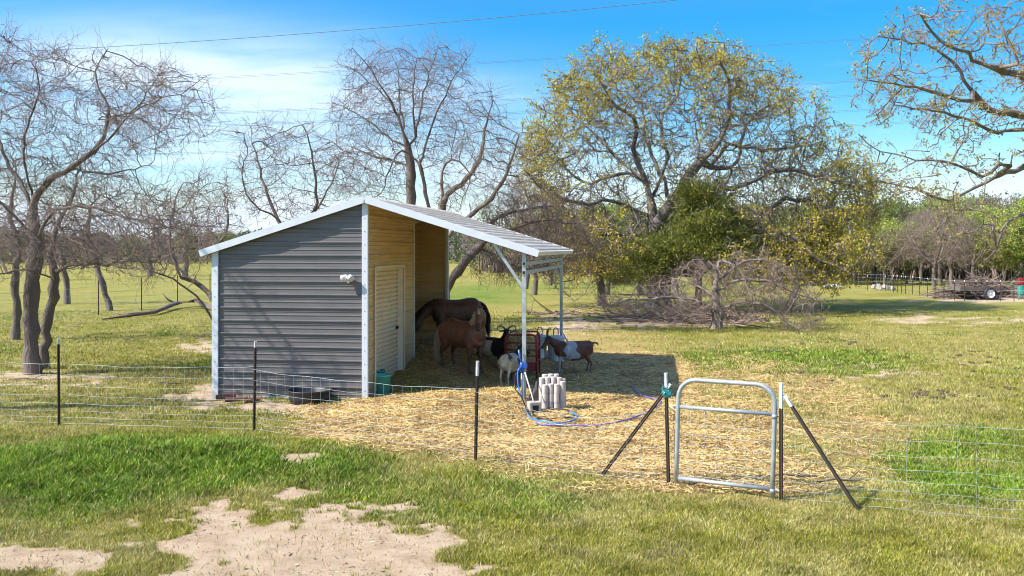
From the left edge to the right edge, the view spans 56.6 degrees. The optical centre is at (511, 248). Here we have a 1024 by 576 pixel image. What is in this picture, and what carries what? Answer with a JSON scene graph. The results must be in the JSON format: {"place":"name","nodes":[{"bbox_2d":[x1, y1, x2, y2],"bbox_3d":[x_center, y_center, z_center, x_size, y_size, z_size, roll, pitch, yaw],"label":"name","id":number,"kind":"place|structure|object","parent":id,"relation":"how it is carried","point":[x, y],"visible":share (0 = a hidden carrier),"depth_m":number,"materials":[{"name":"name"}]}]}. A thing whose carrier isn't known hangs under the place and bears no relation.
{"place":"outdoors","nodes":[
{"label":"outdoors","id":0,"kind":"place"},
{"bbox_2d":[0,0,673,52],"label":"power line","id":1,"kind":"object","parent":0,"point":[355,29],"visible":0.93,"depth_m":99.98,"materials":[{"name":"grey"}]},
{"bbox_2d":[1,73,990,122],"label":"power line","id":2,"kind":"object","parent":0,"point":[512,100],"visible":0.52,"depth_m":169.98,"materials":[{"name":"grey"}]},
{"bbox_2d":[0,86,1015,134],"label":"power line","id":3,"kind":"object","parent":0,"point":[512,113],"visible":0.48,"depth_m":169.98,"materials":[{"name":"grey"}]},
{"bbox_2d":[8,116,1008,158],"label":"power line","id":4,"kind":"object","parent":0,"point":[507,141],"visible":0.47,"depth_m":169.99,"materials":[{"name":"grey"}]},
{"bbox_2d":[7,101,1015,149],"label":"power line","id":5,"kind":"object","parent":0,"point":[507,127],"visible":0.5,"depth_m":169.99,"materials":[{"name":"grey"}]},
{"bbox_2d":[0,249,1023,575],"bbox_3d":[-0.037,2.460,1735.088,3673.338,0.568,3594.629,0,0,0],"label":"ground","id":6,"kind":"structure","parent":0,"point":[502,297],"depth_m":15.21,"materials":[{"name":"plant"}]},
{"bbox_2d":[1,204,58,259],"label":"bare tree","id":7,"kind":"object","parent":6,"relation":"on","point":[23,235],"visible":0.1,"depth_m":77.08,"materials":[{"name":"brown plant"}]},
{"bbox_2d":[0,135,74,339],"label":"bare tree","id":8,"kind":"object","parent":6,"relation":"on","point":[15,332],"visible":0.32,"depth_m":27.33,"materials":[{"name":"brown plant"}]},
{"bbox_2d":[14,179,98,303],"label":"bare tree","id":9,"kind":"object","parent":6,"relation":"on","point":[66,283],"visible":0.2,"depth_m":44.87,"materials":[{"name":"brown plant"}]},
{"bbox_2d":[64,233,85,259],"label":"leafless tree","id":10,"kind":"object","parent":6,"relation":"on","point":[74,248],"visible":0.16,"depth_m":159.53,"materials":[{"name":"brown plant"}]},
{"bbox_2d":[44,178,136,310],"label":"bare tree","id":11,"kind":"object","parent":6,"relation":"on","point":[103,286],"visible":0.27,"depth_m":40.12,"materials":[{"name":"grey plant"}]},
{"bbox_2d":[0,140,190,369],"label":"bare tree","id":12,"kind":"object","parent":6,"relation":"on","point":[49,310],"visible":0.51,"depth_m":20.66,"materials":[{"name":"grey plant"}]},
{"bbox_2d":[0,274,210,325],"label":"wire fence","id":13,"kind":"object","parent":6,"relation":"on","point":[115,298],"visible":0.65,"depth_m":37.95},
{"bbox_2d":[0,7,246,374],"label":"bare tree","id":14,"kind":"object","parent":6,"relation":"on","point":[30,324],"visible":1,"depth_m":19.26,"materials":[{"name":"grey plant"}]},
{"bbox_2d":[118,236,145,264],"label":"spring tree","id":15,"kind":"object","parent":6,"relation":"on","point":[131,245],"visible":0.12,"depth_m":157.36,"materials":[{"name":"green plant"}]},
{"bbox_2d":[122,209,180,275],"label":"bare tree","id":16,"kind":"object","parent":6,"relation":"on","point":[148,274],"visible":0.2,"depth_m":90.58,"materials":[{"name":"grey plant"}]},
{"bbox_2d":[102,293,211,319],"bbox_3d":[-13.502,2.283,39.085,3.784,0.663,8.853,0,0,0],"label":"fallen limb","id":17,"kind":"object","parent":6,"relation":"on","point":[175,303],"visible":0.91,"depth_m":38.30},
{"bbox_2d":[81,158,255,319],"bbox_3d":[-9.858,0.101,28.107,4.930,5.506,4.835,0,0,23],"label":"bare tree","id":18,"kind":"object","parent":6,"relation":"on","point":[198,284],"visible":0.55,"depth_m":27.89,"materials":[{"name":"grey plant"}]},
{"bbox_2d":[143,205,218,279],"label":"bare tree","id":19,"kind":"object","parent":6,"relation":"on","point":[186,262],"visible":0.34,"depth_m":77.35,"materials":[{"name":"brown plant"}]},
{"bbox_2d":[171,231,199,257],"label":"spring tree","id":20,"kind":"object","parent":6,"relation":"on","point":[187,241],"visible":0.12,"depth_m":149.54,"materials":[{"name":"green plant"}]},
{"bbox_2d":[216,393,235,399],"bbox_3d":[-4.986,2.584,16.565,0.338,0.094,0.090,0,0,-24],"label":"rusty pipe","id":21,"kind":"object","parent":6,"relation":"on","point":[221,397],"visible":0.66,"depth_m":16.52,"materials":[{"name":"black"}]},
{"bbox_2d":[215,229,237,244],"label":"spring tree","id":22,"kind":"object","parent":6,"relation":"on","point":[226,238],"visible":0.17,"depth_m":149.41,"materials":[{"name":"green plant"}]},
{"bbox_2d":[225,396,247,401],"bbox_3d":[-4.730,2.583,16.313,0.381,0.086,0.080,0,0,-19],"label":"rusty pipe","id":23,"kind":"object","parent":6,"relation":"on","point":[232,399],"visible":0.78,"depth_m":16.27,"materials":[{"name":"black"}]},
{"bbox_2d":[0,397,482,575],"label":"soil crumbs","id":24,"kind":"object","parent":6,"relation":"on","point":[297,564],"visible":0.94,"depth_m":8.26,"materials":[{"name":"soil"}]},
{"bbox_2d":[0,227,496,263],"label":"horizon brush","id":25,"kind":"object","parent":6,"relation":"on","point":[457,255],"visible":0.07,"depth_m":173.45,"materials":[{"name":"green plant"}]},
{"bbox_2d":[205,95,377,227],"bbox_3d":[-6.908,-1.087,30.299,5.334,7.572,4.533,0,0,0],"label":"bare tree","id":26,"kind":"object","parent":6,"relation":"on","point":[316,207],"visible":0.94,"depth_m":29.91,"materials":[{"name":"grey plant"}]},
{"bbox_2d":[284,386,333,404],"bbox_3d":[-3.437,2.501,16.125,0.748,0.225,0.748,0,0,35],"label":"rubber tub","id":27,"kind":"object","parent":6,"relation":"on","point":[309,394],"visible":0.94,"depth_m":15.88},
{"bbox_2d":[0,338,671,484],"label":"wire fence","id":28,"kind":"object","parent":6,"relation":"on","point":[666,391],"visible":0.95,"depth_m":11.73,"materials":[{"name":"grey metal"}]},
{"bbox_2d":[376,373,391,394],"bbox_3d":[-2.328,2.434,17.009,0.354,0.360,0.357,0,0,0],"label":"bucket","id":29,"kind":"object","parent":6,"relation":"on","point":[382,379],"visible":0.75,"depth_m":16.88,"materials":[{"name":"teal plastic"}]},
{"bbox_2d":[198,196,572,399],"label":"metal shed","id":30,"kind":"structure","parent":6,"relation":"on","point":[287,299],"depth_m":16.66,"materials":[{"name":"grey"}]},
{"bbox_2d":[340,275,353,282],"bbox_3d":[-2.827,0.522,16.336,0.254,0.152,0.161,0,0,9],"label":"wall lamp","id":31,"kind":"object","parent":30,"relation":"attached to","point":[349,278],"visible":1,"depth_m":16.28,"materials":[{"name":"white plastic"}]},
{"bbox_2d":[376,269,398,376],"bbox_3d":[-2.397,1.504,17.823,0.061,2.207,1.890,0,0,9],"label":"roll up door","id":32,"kind":"structure","parent":30,"relation":"in","point":[386,285],"depth_m":18.00,"materials":[{"name":"beige"}]},
{"bbox_2d":[517,350,527,396],"bbox_3d":[0.163,2.163,15.934,0.198,0.933,0.092,0,0,-19],"label":"water spigot","id":33,"kind":"object","parent":30,"relation":"attached to","point":[522,367],"visible":0.95,"depth_m":15.93,"materials":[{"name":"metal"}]},
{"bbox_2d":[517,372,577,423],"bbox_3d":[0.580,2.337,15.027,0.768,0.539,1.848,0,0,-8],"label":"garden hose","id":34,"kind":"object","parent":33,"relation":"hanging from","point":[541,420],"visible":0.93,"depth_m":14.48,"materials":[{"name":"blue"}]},
{"bbox_2d":[312,24,488,207],"bbox_3d":[-3.883,-2.562,32.932,6.246,10.544,6.008,0,0,0],"label":"bare tree","id":35,"kind":"object","parent":6,"relation":"on","point":[410,174],"visible":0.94,"depth_m":32.79,"materials":[{"name":"grey plant"}]},
{"bbox_2d":[415,298,491,336],"bbox_3d":[-1.398,1.657,21.559,1.950,1.062,0.497,0,0,-20],"label":"pony","id":36,"kind":"object","parent":6,"relation":"on","point":[441,310],"visible":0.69,"depth_m":21.37,"materials":[{"name":"fur"}]},
{"bbox_2d":[434,306,485,373],"bbox_3d":[-0.977,1.758,18.706,0.509,1.342,1.657,0,0,-40],"label":"pony","id":37,"kind":"object","parent":6,"relation":"on","point":[455,334],"visible":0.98,"depth_m":18.46,"materials":[{"name":"fur"}]},
{"bbox_2d":[457,234,486,269],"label":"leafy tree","id":38,"kind":"object","parent":6,"relation":"on","point":[464,236],"visible":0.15,"depth_m":111.92,"materials":[{"name":"brown plant"}]},
{"bbox_2d":[415,74,541,299],"bbox_3d":[-1.121,-1.498,30.025,4.358,8.405,4.723,0,0,0],"label":"bare tree","id":39,"kind":"object","parent":6,"relation":"on","point":[442,202],"visible":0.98,"depth_m":29.71,"materials":[{"name":"brown plant"}]},
{"bbox_2d":[476,325,515,360],"bbox_3d":[-0.396,2.055,19.924,1.142,0.957,0.464,0,0,40],"label":"goat","id":40,"kind":"object","parent":6,"relation":"on","point":[493,346],"visible":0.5,"depth_m":19.72},
{"bbox_2d":[0,412,1023,575],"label":"lawn grass","id":41,"kind":"structure","parent":6,"relation":"on","point":[48,474],"depth_m":9.77,"materials":[{"name":"plant"}]},
{"bbox_2d":[0,309,1023,421],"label":"pasture grass","id":42,"kind":"structure","parent":6,"relation":"on","point":[776,355],"depth_m":20.50,"materials":[{"name":"plant"}]},
{"bbox_2d":[497,337,530,385],"bbox_3d":[-0.004,2.163,18.129,0.432,0.904,1.168,0,0,20],"label":"goat","id":43,"kind":"object","parent":6,"relation":"on","point":[508,363],"visible":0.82,"depth_m":17.79},
{"bbox_2d":[504,330,539,378],"bbox_3d":[0.218,2.135,19.266,0.660,0.880,0.838,0,0,6],"label":"hay feeder","id":44,"kind":"object","parent":6,"relation":"on","point":[533,366],"visible":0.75,"depth_m":18.86,"materials":[{"name":"red paint"}]},
{"bbox_2d":[507,329,538,371],"bbox_3d":[0.181,2.058,19.270,0.722,0.922,0.921,0,0,0],"label":"hay","id":45,"kind":"object","parent":44,"relation":"in","point":[517,339],"visible":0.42,"depth_m":19.04},
{"bbox_2d":[503,212,553,288],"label":"bare tree","id":46,"kind":"object","parent":6,"relation":"on","point":[527,284],"visible":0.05,"depth_m":62.72,"materials":[{"name":"brown plant"}]},
{"bbox_2d":[449,174,608,295],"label":"bare tree","id":47,"kind":"object","parent":6,"relation":"on","point":[465,261],"visible":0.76,"depth_m":34.74,"materials":[{"name":"grey plant"}]},
{"bbox_2d":[511,215,547,294],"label":"bare tree","id":48,"kind":"object","parent":6,"relation":"on","point":[534,291],"visible":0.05,"depth_m":54.27,"materials":[{"name":"brown plant"}]},
{"bbox_2d":[528,380,538,400],"bbox_3d":[0.412,2.398,15.974,0.330,0.380,0.120,0,0,-11],"label":"dark stone","id":49,"kind":"object","parent":6,"relation":"on","point":[535,391],"visible":0.42,"depth_m":15.93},
{"bbox_2d":[527,401,540,412],"bbox_3d":[0.349,2.517,15.056,0.190,0.180,0.194,0,0,-14],"label":"concrete block","id":50,"kind":"object","parent":6,"relation":"on","point":[534,405],"depth_m":14.97,"materials":[{"name":"grey"}]},
{"bbox_2d":[533,327,546,357],"bbox_3d":[0.645,2.164,21.900,0.342,0.720,0.324,0,0,0],"label":"ribbed can","id":51,"kind":"object","parent":6,"relation":"on","point":[542,351],"visible":0.37,"depth_m":21.77,"materials":[{"name":"metal"}]},
{"bbox_2d":[539,377,544,407],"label":"concrete column","id":52,"kind":"structure","parent":6,"relation":"on","point":[541,381],"depth_m":15.38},
{"bbox_2d":[542,384,547,409],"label":"concrete column","id":53,"kind":"structure","parent":6,"relation":"on","point":[544,396],"depth_m":15.29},
{"bbox_2d":[548,383,553,410],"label":"concrete column","id":54,"kind":"structure","parent":6,"relation":"on","point":[550,395],"depth_m":15.30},
{"bbox_2d":[547,328,564,361],"bbox_3d":[1.013,2.204,21.867,0.429,0.770,0.410,0,0,0],"label":"ribbed can","id":55,"kind":"object","parent":6,"relation":"on","point":[552,355],"visible":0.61,"depth_m":21.72,"materials":[{"name":"grey"}]},
{"bbox_2d":[554,384,559,409],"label":"concrete column","id":56,"kind":"structure","parent":6,"relation":"on","point":[556,395],"depth_m":15.29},
{"bbox_2d":[514,294,606,315],"bbox_3d":[1.959,2.256,38.290,3.848,0.786,2.066,0,0,0],"label":"brush pile","id":57,"kind":"object","parent":6,"relation":"on","point":[555,312],"visible":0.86,"depth_m":37.99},
{"bbox_2d":[559,381,564,407],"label":"concrete column","id":58,"kind":"structure","parent":6,"relation":"on","point":[562,394],"depth_m":15.31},
{"bbox_2d":[541,327,597,372],"bbox_3d":[1.214,2.136,19.957,1.222,0.986,0.451,0,0,-3],"label":"goat","id":59,"kind":"object","parent":6,"relation":"on","point":[574,350],"visible":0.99,"depth_m":19.84},
{"bbox_2d":[495,167,670,305],"bbox_3d":[3.294,-0.589,43.321,8.217,6.713,6.011,0,0,24],"label":"dead tree","id":60,"kind":"object","parent":6,"relation":"on","point":[599,288],"visible":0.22,"depth_m":42.85,"materials":[{"name":"plant"}]},
{"bbox_2d":[266,338,927,493],"bbox_3d":[1.378,2.397,17.103,10.373,0.575,13.979,0,0,0],"label":"straw","id":61,"kind":"object","parent":6,"relation":"on","point":[583,397],"visible":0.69,"depth_m":14.11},
{"bbox_2d":[514,373,574,420],"bbox_3d":[0.545,2.351,15.150,0.753,0.525,1.700,0,0,-10],"label":"garden hose","id":62,"kind":"object","parent":61,"relation":"on","point":[538,418],"visible":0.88,"depth_m":15.03,"materials":[{"name":"blue"}]},
{"bbox_2d":[535,386,661,426],"bbox_3d":[1.790,2.592,15.600,1.136,0.070,4.253,0,0,27],"label":"garden hose","id":63,"kind":"object","parent":61,"relation":"on","point":[605,423],"visible":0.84,"depth_m":14.13,"materials":[{"name":"blue"}]},
{"bbox_2d":[576,205,630,238],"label":"spring tree","id":64,"kind":"object","parent":6,"relation":"on","point":[613,210],"visible":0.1,"depth_m":97.15,"materials":[{"name":"green plant"}]},
{"bbox_2d":[583,226,641,294],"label":"cedar tree","id":65,"kind":"object","parent":6,"relation":"on","point":[608,282],"visible":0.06,"depth_m":54.11,"materials":[{"name":"green plant"}]},
{"bbox_2d":[598,195,643,242],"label":"spring tree","id":66,"kind":"object","parent":6,"relation":"on","point":[615,207],"visible":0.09,"depth_m":102.98,"materials":[{"name":"green plant"}]},
{"bbox_2d":[614,209,667,294],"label":"young tree","id":67,"kind":"object","parent":6,"relation":"on","point":[630,228],"visible":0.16,"depth_m":54.25,"materials":[{"name":"green wood"}]},
{"bbox_2d":[645,213,691,296],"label":"young tree","id":68,"kind":"object","parent":6,"relation":"on","point":[674,264],"visible":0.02,"depth_m":51.89,"materials":[{"name":"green wood"}]},
{"bbox_2d":[588,168,770,310],"bbox_3d":[7.031,-0.349,39.339,7.721,6.088,4.994,0,0,0],"label":"cedar tree","id":69,"kind":"object","parent":6,"relation":"on","point":[697,235],"visible":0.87,"depth_m":38.82,"materials":[{"name":"green plant"}]},
{"bbox_2d":[590,295,774,326],"bbox_3d":[6.255,2.113,35.283,6.598,1.070,6.510,0,0,21],"label":"brush pile","id":70,"kind":"object","parent":6,"relation":"on","point":[665,320],"visible":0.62,"depth_m":34.30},
{"bbox_2d":[580,246,831,332],"bbox_3d":[6.431,1.513,31.225,8.383,3.301,4.856,0,0,0],"label":"dead tree","id":71,"kind":"object","parent":6,"relation":"on","point":[717,312],"visible":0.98,"depth_m":30.84,"materials":[{"name":"brown plant"}]},
{"bbox_2d":[508,22,915,308],"bbox_3d":[8.620,-3.502,41.602,17.652,12.396,13.261,0,0,0],"label":"oak tree","id":72,"kind":"object","parent":6,"relation":"on","point":[863,210],"visible":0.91,"depth_m":40.20,"materials":[{"name":"green plant"}]},
{"bbox_2d":[461,180,1023,281],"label":"wood","id":73,"kind":"object","parent":6,"relation":"on","point":[928,275],"depth_m":79.53,"materials":[{"name":"plant"}]},
{"bbox_2d":[535,309,1015,400],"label":"dung clods","id":74,"kind":"object","parent":6,"relation":"on","point":[917,393],"visible":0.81,"depth_m":17.88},
{"bbox_2d":[757,211,795,240],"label":"spring tree","id":75,"kind":"object","parent":6,"relation":"on","point":[775,221],"visible":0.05,"depth_m":77.56,"materials":[{"name":"green plant"}]},
{"bbox_2d":[759,465,825,476],"bbox_3d":[3.209,2.558,10.875,0.832,0.130,0.117,0,0,-9],"label":"stick","id":76,"kind":"object","parent":6,"relation":"on","point":[786,474],"visible":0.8,"depth_m":10.87,"materials":[{"name":"wood"}]},
{"bbox_2d":[752,210,857,307],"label":"tree","id":77,"kind":"object","parent":6,"relation":"on","point":[820,232],"visible":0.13,"depth_m":41.41,"materials":[{"name":"green plant"}]},
{"bbox_2d":[775,202,842,242],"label":"spring tree","id":78,"kind":"object","parent":6,"relation":"on","point":[806,212],"visible":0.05,"depth_m":73.73,"materials":[{"name":"green plant"}]},
{"bbox_2d":[789,279,839,285],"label":"brush pile","id":79,"kind":"object","parent":6,"relation":"on","point":[815,283],"visible":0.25,"depth_m":68.14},
{"bbox_2d":[811,469,873,483],"bbox_3d":[3.728,2.558,10.646,0.802,0.130,0.117,0,0,-14],"label":"stick","id":80,"kind":"object","parent":6,"relation":"on","point":[842,479],"visible":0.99,"depth_m":10.63,"materials":[{"name":"wood"}]},
{"bbox_2d":[814,208,877,280],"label":"spring tree","id":81,"kind":"object","parent":6,"relation":"on","point":[855,242],"visible":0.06,"depth_m":68.66,"materials":[{"name":"green plant"}]},
{"bbox_2d":[836,217,908,283],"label":"spring tree","id":82,"kind":"object","parent":6,"relation":"on","point":[882,227],"visible":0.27,"depth_m":69.75,"materials":[{"name":"green plant"}]},
{"bbox_2d":[871,284,895,290],"bbox_3d":[23.302,2.421,59.577,1.447,0.410,0.622,0,0,22],"label":"rubble heap","id":83,"kind":"object","parent":6,"relation":"on","point":[882,287],"visible":0.9,"depth_m":59.47,"materials":[{"name":"stone"}]},
{"bbox_2d":[857,226,916,284],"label":"leafless tree","id":84,"kind":"object","parent":6,"relation":"on","point":[888,252],"visible":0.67,"depth_m":67.58,"materials":[{"name":"brown plant"}]},
{"bbox_2d":[865,194,928,278],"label":"spring tree","id":85,"kind":"object","parent":6,"relation":"on","point":[899,202],"visible":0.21,"depth_m":79.03,"materials":[{"name":"green plant"}]},
{"bbox_2d":[779,382,1023,519],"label":"wire fence","id":86,"kind":"object","parent":6,"relation":"on","point":[821,453],"visible":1,"depth_m":9.71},
{"bbox_2d":[669,378,778,498],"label":"pipe gate","id":87,"kind":"structure","parent":86,"relation":"attached to","point":[771,489],"depth_m":10.21,"materials":[{"name":"metal"}]},
{"bbox_2d":[874,219,936,284],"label":"spring tree","id":88,"kind":"object","parent":6,"relation":"on","point":[906,264],"visible":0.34,"depth_m":69.49,"materials":[{"name":"green plant"}]},
{"bbox_2d":[898,208,939,282],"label":"leafless tree","id":89,"kind":"object","parent":6,"relation":"on","point":[921,273],"visible":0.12,"depth_m":73.87,"materials":[{"name":"brown plant"}]},
{"bbox_2d":[899,204,940,276],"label":"spring tree","id":90,"kind":"object","parent":6,"relation":"on","point":[930,237],"visible":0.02,"depth_m":82.80,"materials":[{"name":"green plant"}]},
{"bbox_2d":[844,0,1023,269],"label":"oak tree","id":91,"kind":"object","parent":6,"relation":"on","point":[1002,70],"visible":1,"depth_m":19.21,"materials":[{"name":"green plant"}]},
{"bbox_2d":[891,212,980,289],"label":"leafless tree","id":92,"kind":"object","parent":6,"relation":"on","point":[936,262],"visible":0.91,"depth_m":59.85,"materials":[{"name":"brown plant"}]},
{"bbox_2d":[848,274,1023,300],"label":"wire fence","id":93,"kind":"object","parent":6,"relation":"on","point":[931,286],"visible":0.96,"depth_m":53.29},
{"bbox_2d":[897,206,977,285],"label":"leafless tree","id":94,"kind":"object","parent":6,"relation":"on","point":[939,273],"visible":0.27,"depth_m":67.78,"materials":[{"name":"brown plant"}]},
{"bbox_2d":[913,205,983,284],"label":"leafless tree","id":95,"kind":"object","parent":6,"relation":"on","point":[951,271],"visible":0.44,"depth_m":65.90,"materials":[{"name":"brown plant"}]},
{"bbox_2d":[909,193,991,253],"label":"spring tree","id":96,"kind":"object","parent":6,"relation":"on","point":[961,198],"visible":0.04,"depth_m":83.62,"materials":[{"name":"green plant"}]},
{"bbox_2d":[919,277,997,299],"bbox_3d":[23.751,2.057,50.087,4.202,1.197,3.211,0,0,0],"label":"brush pile","id":97,"kind":"object","parent":6,"relation":"on","point":[958,295],"visible":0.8,"depth_m":49.84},
{"bbox_2d":[930,195,986,279],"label":"leafless tree","id":98,"kind":"object","parent":6,"relation":"on","point":[962,275],"visible":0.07,"depth_m":79.79,"materials":[{"name":"brown plant"}]},
{"bbox_2d":[926,198,1001,279],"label":"spring tree","id":99,"kind":"object","parent":6,"relation":"on","point":[968,270],"visible":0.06,"depth_m":71.95,"materials":[{"name":"green plant"}]},
{"bbox_2d":[935,285,1001,299],"bbox_3d":[23.510,2.279,49.194,3.154,0.720,1.390,0,0,0],"label":"utility trailer","id":100,"kind":"object","parent":6,"relation":"on","point":[989,293],"visible":1,"depth_m":48.68,"materials":[{"name":"metal"}]},
{"bbox_2d":[927,214,1011,279],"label":"leafless tree","id":101,"kind":"object","parent":6,"relation":"on","point":[973,263],"visible":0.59,"depth_m":63.68,"materials":[{"name":"brown plant"}]},
{"bbox_2d":[920,269,1023,298],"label":"brush pile","id":102,"kind":"object","parent":6,"relation":"on","point":[983,281],"visible":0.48,"depth_m":51.15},
{"bbox_2d":[966,189,1006,276],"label":"spring tree","id":103,"kind":"object","parent":6,"relation":"on","point":[982,202],"visible":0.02,"depth_m":85.66,"materials":[{"name":"green plant"}]},
{"bbox_2d":[951,205,1022,278],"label":"spring tree","id":104,"kind":"object","parent":6,"relation":"on","point":[980,219],"visible":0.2,"depth_m":65.57,"materials":[{"name":"green plant"}]},
{"bbox_2d":[964,189,1021,279],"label":"tree","id":105,"kind":"object","parent":6,"relation":"on","point":[989,199],"visible":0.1,"depth_m":77.80,"materials":[{"name":"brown plant"}]},
{"bbox_2d":[974,215,1023,287],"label":"spring tree","id":106,"kind":"object","parent":6,"relation":"on","point":[1020,260],"visible":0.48,"depth_m":63.57,"materials":[{"name":"green plant"}]},
{"bbox_2d":[987,192,1023,277],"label":"tree","id":107,"kind":"object","parent":6,"relation":"on","point":[1021,274],"visible":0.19,"depth_m":71.81,"materials":[{"name":"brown plant"}]},
{"bbox_2d":[990,193,1023,259],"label":"spring tree","id":108,"kind":"object","parent":6,"relation":"on","point":[1018,225],"visible":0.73,"depth_m":62.13,"materials":[{"name":"green plant"}]},
{"bbox_2d":[1017,278,1023,299],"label":"red green barrow","id":109,"kind":"object","parent":6,"relation":"on","point":[1021,290],"visible":0.82,"depth_m":48.53,"materials":[{"name":"paint"}]},
{"bbox_2d":[0,0,1023,248],"label":"sky","id":110,"kind":"structure","parent":0,"point":[537,36],"materials":[{"name":"blue"}]},
{"bbox_2d":[11,27,1023,87],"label":"power line","id":111,"kind":"object","parent":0,"point":[527,59],"visible":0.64,"depth_m":169.99,"materials":[{"name":"grey"}]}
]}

